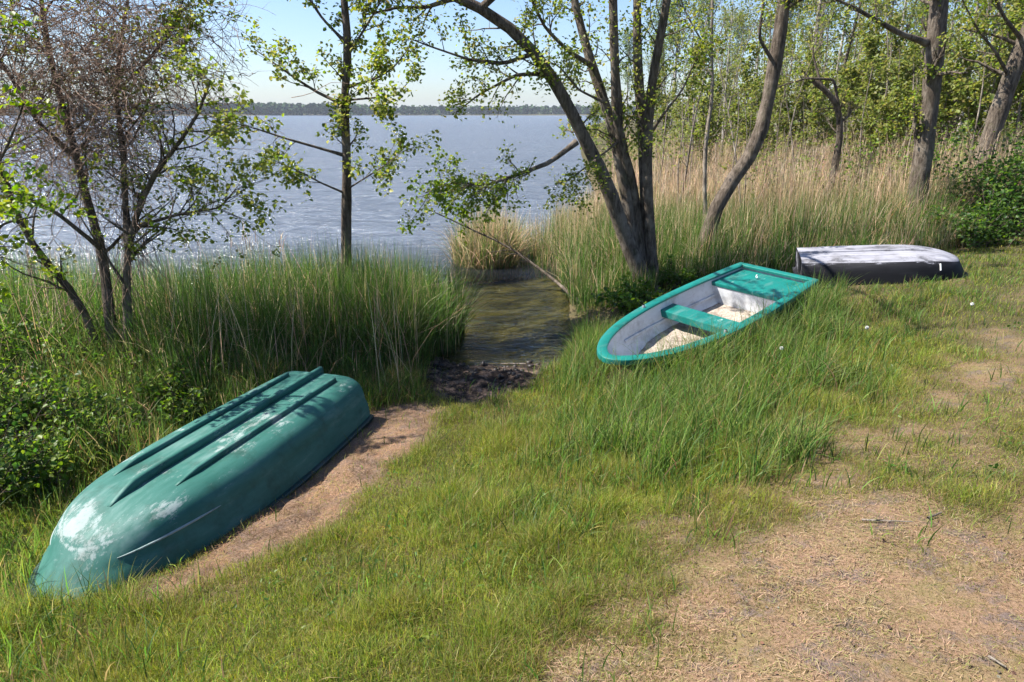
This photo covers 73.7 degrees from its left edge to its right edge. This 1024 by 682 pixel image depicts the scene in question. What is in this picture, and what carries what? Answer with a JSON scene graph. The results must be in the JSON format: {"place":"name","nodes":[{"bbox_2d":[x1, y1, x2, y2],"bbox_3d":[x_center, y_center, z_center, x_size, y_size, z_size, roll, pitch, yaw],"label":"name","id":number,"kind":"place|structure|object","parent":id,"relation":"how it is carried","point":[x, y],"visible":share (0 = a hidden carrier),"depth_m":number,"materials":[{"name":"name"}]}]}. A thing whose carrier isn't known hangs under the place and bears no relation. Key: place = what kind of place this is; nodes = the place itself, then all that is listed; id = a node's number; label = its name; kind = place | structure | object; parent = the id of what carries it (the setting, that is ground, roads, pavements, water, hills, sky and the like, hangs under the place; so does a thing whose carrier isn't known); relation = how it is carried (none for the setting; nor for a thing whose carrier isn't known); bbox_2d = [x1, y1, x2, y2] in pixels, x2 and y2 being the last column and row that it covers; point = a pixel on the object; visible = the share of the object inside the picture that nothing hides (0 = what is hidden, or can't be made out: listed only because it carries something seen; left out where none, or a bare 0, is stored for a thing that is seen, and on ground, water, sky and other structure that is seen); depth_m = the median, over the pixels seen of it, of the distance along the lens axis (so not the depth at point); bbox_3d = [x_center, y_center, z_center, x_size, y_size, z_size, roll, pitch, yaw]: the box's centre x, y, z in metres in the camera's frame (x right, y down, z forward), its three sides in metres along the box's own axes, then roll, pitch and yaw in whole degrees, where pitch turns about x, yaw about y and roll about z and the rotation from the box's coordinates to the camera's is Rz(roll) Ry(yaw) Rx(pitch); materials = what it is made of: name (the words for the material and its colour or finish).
{"place":"outdoors","nodes":[
{"label":"outdoors","id":0,"kind":"place"},
{"bbox_2d":[0,115,625,370],"bbox_3d":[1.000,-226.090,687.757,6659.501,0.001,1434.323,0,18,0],"label":"lake water","id":1,"kind":"structure","parent":0,"point":[474,141],"depth_m":29.15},
{"bbox_2d":[411,197,548,281],"bbox_3d":[-0.544,-2.278,14.482,3.497,1.702,4.068,0,18,0],"label":"reed clump","id":2,"kind":"object","parent":1,"relation":"in","point":[480,247],"visible":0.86,"depth_m":14.02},
{"bbox_2d":[646,68,675,151],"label":"willow","id":3,"kind":"object","parent":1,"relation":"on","point":[663,105],"visible":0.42,"depth_m":35.84,"materials":[{"name":"green plant"}]},
{"bbox_2d":[666,76,702,164],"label":"willow","id":4,"kind":"object","parent":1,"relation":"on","point":[687,113],"visible":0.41,"depth_m":26.78,"materials":[{"name":"green plant"}]},
{"bbox_2d":[725,0,795,129],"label":"young alder","id":5,"kind":"object","parent":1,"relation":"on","point":[756,32],"visible":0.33,"depth_m":27.76,"materials":[{"name":"green plant"}]},
{"bbox_2d":[757,39,796,158],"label":"willow","id":6,"kind":"object","parent":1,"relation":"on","point":[780,90],"visible":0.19,"depth_m":25.35,"materials":[{"name":"green plant"}]},
{"bbox_2d":[771,48,830,176],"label":"willow","id":7,"kind":"object","parent":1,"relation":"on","point":[804,87],"visible":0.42,"depth_m":22.41,"materials":[{"name":"green plant"}]},
{"bbox_2d":[777,0,863,149],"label":"young alder","id":8,"kind":"object","parent":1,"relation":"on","point":[816,38],"visible":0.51,"depth_m":24.72,"materials":[{"name":"green plant"}]},
{"bbox_2d":[788,0,862,141],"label":"leafy alder","id":9,"kind":"object","parent":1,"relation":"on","point":[829,54],"visible":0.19,"depth_m":31.18,"materials":[{"name":"green plant"}]},
{"bbox_2d":[799,0,876,155],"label":"leafy alder","id":10,"kind":"object","parent":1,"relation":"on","point":[848,53],"visible":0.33,"depth_m":25.39,"materials":[{"name":"green plant"}]},
{"bbox_2d":[806,13,889,168],"bbox_3d":[10.693,-7.234,21.785,1.925,5.906,2.195,0,18,-1],"label":"willow","id":11,"kind":"object","parent":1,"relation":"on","point":[851,71],"visible":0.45,"depth_m":21.13,"materials":[{"name":"green plant"}]},
{"bbox_2d":[849,0,919,150],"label":"young alder","id":12,"kind":"object","parent":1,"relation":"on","point":[882,7],"visible":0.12,"depth_m":23.70,"materials":[{"name":"green plant"}]},
{"bbox_2d":[0,0,1010,113],"label":"sky","id":13,"kind":"structure","parent":0,"point":[294,22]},
{"bbox_2d":[0,114,1023,681],"bbox_3d":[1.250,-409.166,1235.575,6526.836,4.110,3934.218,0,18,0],"label":"ground","id":14,"kind":"structure","parent":0,"point":[456,386],"depth_m":3.45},
{"bbox_2d":[0,349,51,437],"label":"bramble bush","id":15,"kind":"object","parent":14,"relation":"on","point":[5,379],"visible":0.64,"depth_m":5.96,"materials":[{"name":"green plant"}]},
{"bbox_2d":[0,307,69,395],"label":"bramble bush","id":16,"kind":"object","parent":14,"relation":"on","point":[19,349],"visible":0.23,"depth_m":7.09,"materials":[{"name":"green plant"}]},
{"bbox_2d":[0,260,69,349],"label":"bramble bush","id":17,"kind":"object","parent":14,"relation":"on","point":[22,302],"visible":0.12,"depth_m":7.90,"materials":[{"name":"green plant"}]},
{"bbox_2d":[0,409,74,503],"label":"bramble bush","id":18,"kind":"object","parent":14,"relation":"on","point":[47,476],"visible":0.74,"depth_m":5.26,"materials":[{"name":"green plant"}]},
{"bbox_2d":[0,369,81,506],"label":"bramble bush","id":19,"kind":"object","parent":14,"relation":"on","point":[15,466],"visible":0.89,"depth_m":5.18,"materials":[{"name":"green plant"}]},
{"bbox_2d":[0,342,91,447],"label":"bramble bush","id":20,"kind":"object","parent":14,"relation":"on","point":[32,399],"visible":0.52,"depth_m":6.21,"materials":[{"name":"green plant"}]},
{"bbox_2d":[0,4,93,309],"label":"alder sapling","id":21,"kind":"object","parent":14,"relation":"on","point":[7,204],"visible":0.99,"depth_m":5.17,"materials":[{"name":"green plant"}]},
{"bbox_2d":[0,300,103,384],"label":"bramble bush","id":22,"kind":"object","parent":14,"relation":"on","point":[11,330],"visible":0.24,"depth_m":7.21,"materials":[{"name":"green plant"}]},
{"bbox_2d":[21,378,161,467],"bbox_3d":[-3.618,0.716,5.947,0.893,0.647,1.130,0,18,0],"label":"bramble bush","id":23,"kind":"object","parent":14,"relation":"on","point":[91,408],"visible":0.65,"depth_m":5.92,"materials":[{"name":"green plant"}]},
{"bbox_2d":[25,320,165,384],"bbox_3d":[-4.326,0.222,7.317,1.535,0.970,0.984,-10,21,-28],"label":"bramble bush","id":24,"kind":"object","parent":14,"relation":"on","point":[59,352],"visible":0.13,"depth_m":7.09,"materials":[{"name":"green plant"}]},
{"bbox_2d":[107,346,203,411],"bbox_3d":[-3.680,0.376,7.130,0.926,0.712,1.210,0,18,0],"label":"bramble bush","id":25,"kind":"object","parent":14,"relation":"on","point":[133,363],"visible":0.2,"depth_m":6.93,"materials":[{"name":"green plant"}]},
{"bbox_2d":[119,361,211,426],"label":"bramble bush","id":26,"kind":"object","parent":14,"relation":"on","point":[168,401],"visible":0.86,"depth_m":6.59,"materials":[{"name":"green plant"}]},
{"bbox_2d":[0,0,358,372],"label":"alder tree","id":27,"kind":"object","parent":14,"relation":"on","point":[72,149],"visible":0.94,"depth_m":6.59,"materials":[{"name":"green plant"}]},
{"bbox_2d":[26,366,373,602],"bbox_3d":[-2.264,0.905,5.270,1.232,0.485,3.096,5,17,14],"label":"overturned rowing boat","id":28,"kind":"object","parent":14,"relation":"on","point":[206,480],"visible":0.92,"depth_m":4.72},
{"bbox_2d":[0,226,503,430],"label":"reed bed","id":29,"kind":"object","parent":14,"relation":"on","point":[326,309],"visible":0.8,"depth_m":7.82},
{"bbox_2d":[206,0,441,274],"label":"alder tree","id":30,"kind":"object","parent":14,"relation":"on","point":[343,99],"visible":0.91,"depth_m":8.58,"materials":[{"name":"green plant"}]},
{"bbox_2d":[423,359,549,387],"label":"mud clods","id":31,"kind":"object","parent":14,"relation":"on","point":[483,363],"visible":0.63,"depth_m":8.12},
{"bbox_2d":[434,212,577,300],"bbox_3d":[0.113,-1.612,12.127,3.000,1.356,1.050,11,21,30],"label":"fallen branch","id":32,"kind":"object","parent":14,"relation":"on","point":[536,266],"visible":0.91,"depth_m":12.51,"materials":[{"name":"wood"}]},
{"bbox_2d":[0,101,1015,114],"bbox_3d":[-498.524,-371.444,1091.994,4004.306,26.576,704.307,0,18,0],"label":"wood","id":33,"kind":"object","parent":14,"relation":"on","point":[285,108],"visible":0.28,"depth_m":1087.29,"materials":[{"name":"green plant"}]},
{"bbox_2d":[0,228,1023,681],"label":"lawn grass","id":34,"kind":"structure","parent":14,"relation":"on","point":[522,624],"depth_m":3.58,"materials":[{"name":"plant"}]},
{"bbox_2d":[0,251,1023,681],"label":"tall grass","id":35,"kind":"structure","parent":14,"relation":"on","point":[686,379],"depth_m":5.34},
{"bbox_2d":[7,285,1023,681],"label":"weeds","id":36,"kind":"object","parent":14,"relation":"on","point":[421,639],"visible":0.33,"depth_m":3.84,"materials":[{"name":"green plant"}]},
{"bbox_2d":[41,298,1023,681],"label":"straw","id":37,"kind":"object","parent":14,"relation":"on","point":[331,510],"visible":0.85,"depth_m":2.87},
{"bbox_2d":[354,0,743,294],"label":"alder tree","id":38,"kind":"object","parent":14,"relation":"on","point":[631,214],"visible":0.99,"depth_m":9.78,"materials":[{"name":"green plant"}]},
{"bbox_2d":[161,372,1023,681],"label":"leaf litter","id":39,"kind":"object","parent":14,"relation":"on","point":[763,584],"visible":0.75,"depth_m":2.86,"materials":[{"name":"plant"}]},
{"bbox_2d":[589,272,664,313],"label":"bramble bush","id":40,"kind":"object","parent":14,"relation":"on","point":[629,300],"visible":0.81,"depth_m":10.07,"materials":[{"name":"green plant"}]},
{"bbox_2d":[618,28,642,129],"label":"tall pale tree","id":41,"kind":"object","parent":14,"relation":"on","point":[627,49],"visible":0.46,"depth_m":101.63,"materials":[{"name":"green plant"}]},
{"bbox_2d":[580,116,700,184],"bbox_3d":[4.890,-6.972,26.016,4.775,3.166,4.240,0,18,0],"label":"alder bush","id":42,"kind":"object","parent":14,"relation":"on","point":[634,148],"visible":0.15,"depth_m":25.56,"materials":[{"name":"green plant"}]},
{"bbox_2d":[643,0,684,121],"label":"tall pale tree","id":43,"kind":"object","parent":14,"relation":"on","point":[656,22],"visible":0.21,"depth_m":82.22,"materials":[{"name":"green plant"}]},
{"bbox_2d":[652,25,688,178],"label":"bare sapling","id":44,"kind":"object","parent":14,"relation":"on","point":[664,130],"visible":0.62,"depth_m":20.95,"materials":[{"name":"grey plant"}]},
{"bbox_2d":[643,0,708,137],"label":"tall pale tree","id":45,"kind":"object","parent":14,"relation":"on","point":[674,11],"visible":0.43,"depth_m":56.81,"materials":[{"name":"green plant"}]},
{"bbox_2d":[658,254,705,290],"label":"bramble bush","id":46,"kind":"object","parent":14,"relation":"on","point":[685,277],"visible":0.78,"depth_m":10.85,"materials":[{"name":"green plant"}]},
{"bbox_2d":[657,1,710,186],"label":"bare sapling","id":47,"kind":"object","parent":14,"relation":"on","point":[688,125],"visible":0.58,"depth_m":19.38,"materials":[{"name":"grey plant"}]},
{"bbox_2d":[666,0,715,145],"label":"young alder","id":48,"kind":"object","parent":14,"relation":"on","point":[681,69],"visible":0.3,"depth_m":40.30,"materials":[{"name":"green plant"}]},
{"bbox_2d":[656,0,734,203],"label":"bare sapling","id":49,"kind":"object","parent":14,"relation":"on","point":[690,143],"visible":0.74,"depth_m":14.93,"materials":[{"name":"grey plant"}]},
{"bbox_2d":[674,0,723,121],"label":"tall pale tree","id":50,"kind":"object","parent":14,"relation":"on","point":[708,20],"visible":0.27,"depth_m":68.27,"materials":[{"name":"green plant"}]},
{"bbox_2d":[656,0,746,221],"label":"birch sapling","id":51,"kind":"object","parent":14,"relation":"on","point":[708,123],"visible":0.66,"depth_m":12.46,"materials":[{"name":"green plant"}]},
{"bbox_2d":[683,80,732,181],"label":"willow","id":52,"kind":"object","parent":14,"relation":"on","point":[711,133],"visible":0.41,"depth_m":20.74,"materials":[{"name":"green plant"}]},
{"bbox_2d":[597,262,818,372],"bbox_3d":[2.205,-0.184,7.918,3.529,0.478,1.221,-23,32,-38],"label":"open rowing boat","id":53,"kind":"object","parent":14,"relation":"on","point":[714,296],"visible":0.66,"depth_m":8.14,"materials":[{"name":"teal"}]},
{"bbox_2d":[693,68,731,162],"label":"willow","id":54,"kind":"object","parent":14,"relation":"on","point":[719,86],"visible":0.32,"depth_m":28.05,"materials":[{"name":"green plant"}]},
{"bbox_2d":[701,0,753,159],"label":"slender birch","id":55,"kind":"object","parent":14,"relation":"on","point":[731,19],"visible":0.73,"depth_m":30.41,"materials":[{"name":"green plant"}]},
{"bbox_2d":[701,0,766,174],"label":"bare sapling","id":56,"kind":"object","parent":14,"relation":"on","point":[735,78],"visible":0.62,"depth_m":23.36,"materials":[{"name":"grey plant"}]},
{"bbox_2d":[717,4,756,89],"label":"tall pale tree","id":57,"kind":"object","parent":14,"relation":"on","point":[737,37],"visible":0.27,"depth_m":77.76,"materials":[{"name":"green plant"}]},
{"bbox_2d":[708,38,766,207],"bbox_3d":[4.947,-4.182,14.681,1.072,4.520,1.349,-4,3,43],"label":"bare sapling","id":58,"kind":"object","parent":14,"relation":"on","point":[733,144],"visible":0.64,"depth_m":14.49,"materials":[{"name":"grey plant"}]},
{"bbox_2d":[721,10,767,143],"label":"young alder","id":59,"kind":"object","parent":14,"relation":"on","point":[742,43],"visible":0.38,"depth_m":34.76,"materials":[{"name":"green plant"}]},
{"bbox_2d":[718,37,781,165],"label":"willow","id":60,"kind":"object","parent":14,"relation":"on","point":[744,78],"visible":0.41,"depth_m":24.06,"materials":[{"name":"green plant"}]},
{"bbox_2d":[726,53,776,193],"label":"bare sapling","id":61,"kind":"object","parent":14,"relation":"on","point":[738,126],"visible":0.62,"depth_m":15.97,"materials":[{"name":"grey plant"}]},
{"bbox_2d":[503,165,1012,314],"bbox_3d":[6.377,-2.781,14.945,14.770,2.365,10.232,0,18,0],"label":"reed bed","id":62,"kind":"object","parent":14,"relation":"on","point":[755,238],"visible":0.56,"depth_m":12.32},
{"bbox_2d":[736,76,781,184],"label":"willow","id":63,"kind":"object","parent":14,"relation":"on","point":[752,120],"visible":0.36,"depth_m":19.23,"materials":[{"name":"green plant"}]},
{"bbox_2d":[712,146,815,199],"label":"alder bush","id":64,"kind":"object","parent":14,"relation":"on","point":[768,169],"visible":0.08,"depth_m":16.84,"materials":[{"name":"green plant"}]},
{"bbox_2d":[730,0,806,158],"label":"young alder","id":65,"kind":"object","parent":14,"relation":"on","point":[789,46],"visible":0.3,"depth_m":22.32,"materials":[{"name":"green plant"}]},
{"bbox_2d":[696,0,840,260],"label":"alder tree","id":66,"kind":"object","parent":14,"relation":"on","point":[746,160],"visible":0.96,"depth_m":11.11,"materials":[{"name":"brown plant"}]},
{"bbox_2d":[540,121,1023,249],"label":"dry reed bed","id":67,"kind":"object","parent":14,"relation":"on","point":[711,170],"visible":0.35,"depth_m":15.51,"materials":[{"name":"plant"}]},
{"bbox_2d":[749,13,832,173],"bbox_3d":[6.910,-5.632,17.743,1.584,5.308,1.259,13,33,21],"label":"bare sapling","id":68,"kind":"object","parent":14,"relation":"on","point":[797,100],"visible":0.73,"depth_m":17.47,"materials":[{"name":"grey plant"}]},
{"bbox_2d":[759,8,825,162],"bbox_3d":[9.148,-7.653,22.720,1.812,6.163,1.106,9,20,25],"label":"bare sapling","id":69,"kind":"object","parent":14,"relation":"on","point":[801,78],"visible":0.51,"depth_m":22.45,"materials":[{"name":"green plant"}]},
{"bbox_2d":[779,0,811,138],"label":"young alder","id":70,"kind":"object","parent":14,"relation":"on","point":[805,1],"visible":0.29,"depth_m":45.50,"materials":[{"name":"green plant"}]},
{"bbox_2d":[777,59,819,185],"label":"bare sapling","id":71,"kind":"object","parent":14,"relation":"on","point":[791,139],"visible":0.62,"depth_m":16.18,"materials":[{"name":"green plant"}]},
{"bbox_2d":[783,0,817,86],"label":"tall pale tree","id":72,"kind":"object","parent":14,"relation":"on","point":[791,14],"visible":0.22,"depth_m":63.65,"materials":[{"name":"green plant"}]},
{"bbox_2d":[787,69,847,180],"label":"willow","id":73,"kind":"object","parent":14,"relation":"on","point":[814,118],"visible":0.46,"depth_m":17.83,"materials":[{"name":"green plant"}]},
{"bbox_2d":[777,25,860,201],"bbox_3d":[6.381,-4.360,14.539,2.047,4.563,1.013,0,18,0],"label":"dead tree","id":74,"kind":"object","parent":14,"relation":"on","point":[834,101],"visible":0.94,"depth_m":14.30,"materials":[{"name":"brown plant"}]},
{"bbox_2d":[783,0,865,121],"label":"slender birch","id":75,"kind":"object","parent":14,"relation":"on","point":[819,38],"visible":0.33,"depth_m":28.48,"materials":[{"name":"green plant"}]},
{"bbox_2d":[822,2,871,159],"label":"bare sapling","id":76,"kind":"object","parent":14,"relation":"on","point":[867,8],"visible":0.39,"depth_m":21.95,"materials":[{"name":"grey plant"}]},
{"bbox_2d":[791,0,903,105],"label":"slender birch","id":77,"kind":"object","parent":14,"relation":"on","point":[841,44],"visible":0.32,"depth_m":27.72,"materials":[{"name":"green plant"}]},
{"bbox_2d":[820,56,877,186],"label":"bare sapling","id":78,"kind":"object","parent":14,"relation":"on","point":[865,101],"visible":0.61,"depth_m":16.22,"materials":[{"name":"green plant"}]},
{"bbox_2d":[789,111,911,212],"bbox_3d":[7.452,-3.641,15.041,2.573,2.725,2.026,-5,19,-15],"label":"alder bush","id":79,"kind":"object","parent":14,"relation":"on","point":[854,164],"visible":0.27,"depth_m":14.82,"materials":[{"name":"green plant"}]},
{"bbox_2d":[824,30,886,166],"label":"willow","id":80,"kind":"object","parent":14,"relation":"on","point":[860,114],"visible":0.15,"depth_m":23.68,"materials":[{"name":"green plant"}]},
{"bbox_2d":[845,57,912,191],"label":"willow","id":81,"kind":"object","parent":14,"relation":"on","point":[882,106],"visible":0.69,"depth_m":17.49,"materials":[{"name":"green plant"}]},
{"bbox_2d":[792,245,968,288],"bbox_3d":[5.155,-1.085,9.562,2.192,0.412,1.272,1,20,17],"label":"overturned dinghy","id":82,"kind":"object","parent":14,"relation":"on","point":[885,264],"visible":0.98,"depth_m":9.20,"materials":[{"name":"white"}]},
{"bbox_2d":[847,8,917,171],"bbox_3d":[11.195,-6.903,20.706,2.176,5.855,1.909,-2,19,-7],"label":"willow","id":83,"kind":"object","parent":14,"relation":"on","point":[894,22],"visible":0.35,"depth_m":20.37,"materials":[{"name":"green plant"}]},
{"bbox_2d":[798,0,969,227],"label":"alder tree","id":84,"kind":"object","parent":14,"relation":"on","point":[933,40],"visible":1,"depth_m":12.98,"materials":[{"name":"brown plant"}]},
{"bbox_2d":[856,0,923,102],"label":"leafy alder","id":85,"kind":"object","parent":14,"relation":"on","point":[910,16],"visible":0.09,"depth_m":33.31,"materials":[{"name":"green plant"}]},
{"bbox_2d":[875,0,920,168],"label":"bare sapling","id":86,"kind":"object","parent":14,"relation":"on","point":[888,49],"visible":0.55,"depth_m":17.55,"materials":[{"name":"green plant"}]},
{"bbox_2d":[828,113,991,188],"bbox_3d":[9.226,-4.092,16.107,3.240,2.813,2.397,11,21,29],"label":"alder bush","id":87,"kind":"object","parent":14,"relation":"on","point":[887,118],"visible":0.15,"depth_m":15.96,"materials":[{"name":"green plant"}]},
{"bbox_2d":[878,42,945,174],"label":"willow","id":88,"kind":"object","parent":14,"relation":"on","point":[905,92],"visible":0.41,"depth_m":17.17,"materials":[{"name":"green plant"}]},
{"bbox_2d":[864,0,982,156],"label":"leafy alder","id":89,"kind":"object","parent":14,"relation":"on","point":[923,49],"visible":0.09,"depth_m":22.09,"materials":[{"name":"green plant"}]},
{"bbox_2d":[889,0,957,88],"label":"young alder","id":90,"kind":"object","parent":14,"relation":"on","point":[915,6],"visible":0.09,"depth_m":28.36,"materials":[{"name":"green plant"}]},
{"bbox_2d":[907,12,993,170],"bbox_3d":[11.875,-6.106,18.817,1.742,5.343,1.985,14,23,36],"label":"willow","id":91,"kind":"object","parent":14,"relation":"on","point":[945,103],"visible":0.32,"depth_m":18.18,"materials":[{"name":"green plant"}]},
{"bbox_2d":[936,40,975,158],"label":"willow","id":92,"kind":"object","parent":14,"relation":"on","point":[945,117],"visible":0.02,"depth_m":22.32,"materials":[{"name":"green plant"}]},
{"bbox_2d":[900,0,1023,153],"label":"young alder","id":93,"kind":"object","parent":14,"relation":"on","point":[951,120],"visible":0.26,"depth_m":18.73,"materials":[{"name":"green plant"}]},
{"bbox_2d":[921,173,1023,249],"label":"elder bush","id":94,"kind":"object","parent":14,"relation":"on","point":[989,231],"visible":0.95,"depth_m":12.22,"materials":[{"name":"green plant"}]},
{"bbox_2d":[931,121,1023,236],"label":"elder bush","id":95,"kind":"object","parent":14,"relation":"on","point":[1013,196],"visible":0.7,"depth_m":13.25,"materials":[{"name":"green plant"}]},
{"bbox_2d":[935,91,1023,176],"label":"alder bush","id":96,"kind":"object","parent":14,"relation":"on","point":[1011,129],"visible":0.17,"depth_m":16.43,"materials":[{"name":"green plant"}]},
{"bbox_2d":[946,0,1013,146],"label":"young alder","id":97,"kind":"object","parent":14,"relation":"on","point":[995,29],"visible":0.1,"depth_m":22.29,"materials":[{"name":"green plant"}]},
{"bbox_2d":[941,0,1023,172],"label":"willow","id":98,"kind":"object","parent":14,"relation":"on","point":[970,103],"visible":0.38,"depth_m":17.54,"materials":[{"name":"green plant"}]},
{"bbox_2d":[946,3,1018,152],"bbox_3d":[20.729,-13.645,30.098,4.802,12.682,4.089,14,23,36],"label":"leafy alder","id":99,"kind":"object","parent":14,"relation":"on","point":[963,53],"visible":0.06,"depth_m":30.53,"materials":[{"name":"green plant"}]},
{"bbox_2d":[948,0,1023,193],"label":"alder tree","id":100,"kind":"object","parent":14,"relation":"on","point":[1011,74],"visible":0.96,"depth_m":14.32,"materials":[{"name":"brown plant"}]},
{"bbox_2d":[949,0,1023,143],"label":"leafy alder","id":101,"kind":"object","parent":14,"relation":"on","point":[970,2],"visible":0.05,"depth_m":24.02,"materials":[{"name":"green plant"}]},
{"bbox_2d":[956,3,1023,166],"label":"bare sapling","id":102,"kind":"object","parent":14,"relation":"on","point":[982,79],"visible":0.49,"depth_m":16.16,"materials":[{"name":"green plant"}]},
{"bbox_2d":[980,0,1023,157],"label":"willow","id":103,"kind":"object","parent":14,"relation":"on","point":[1019,108],"visible":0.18,"depth_m":17.99,"materials":[{"name":"green plant"}]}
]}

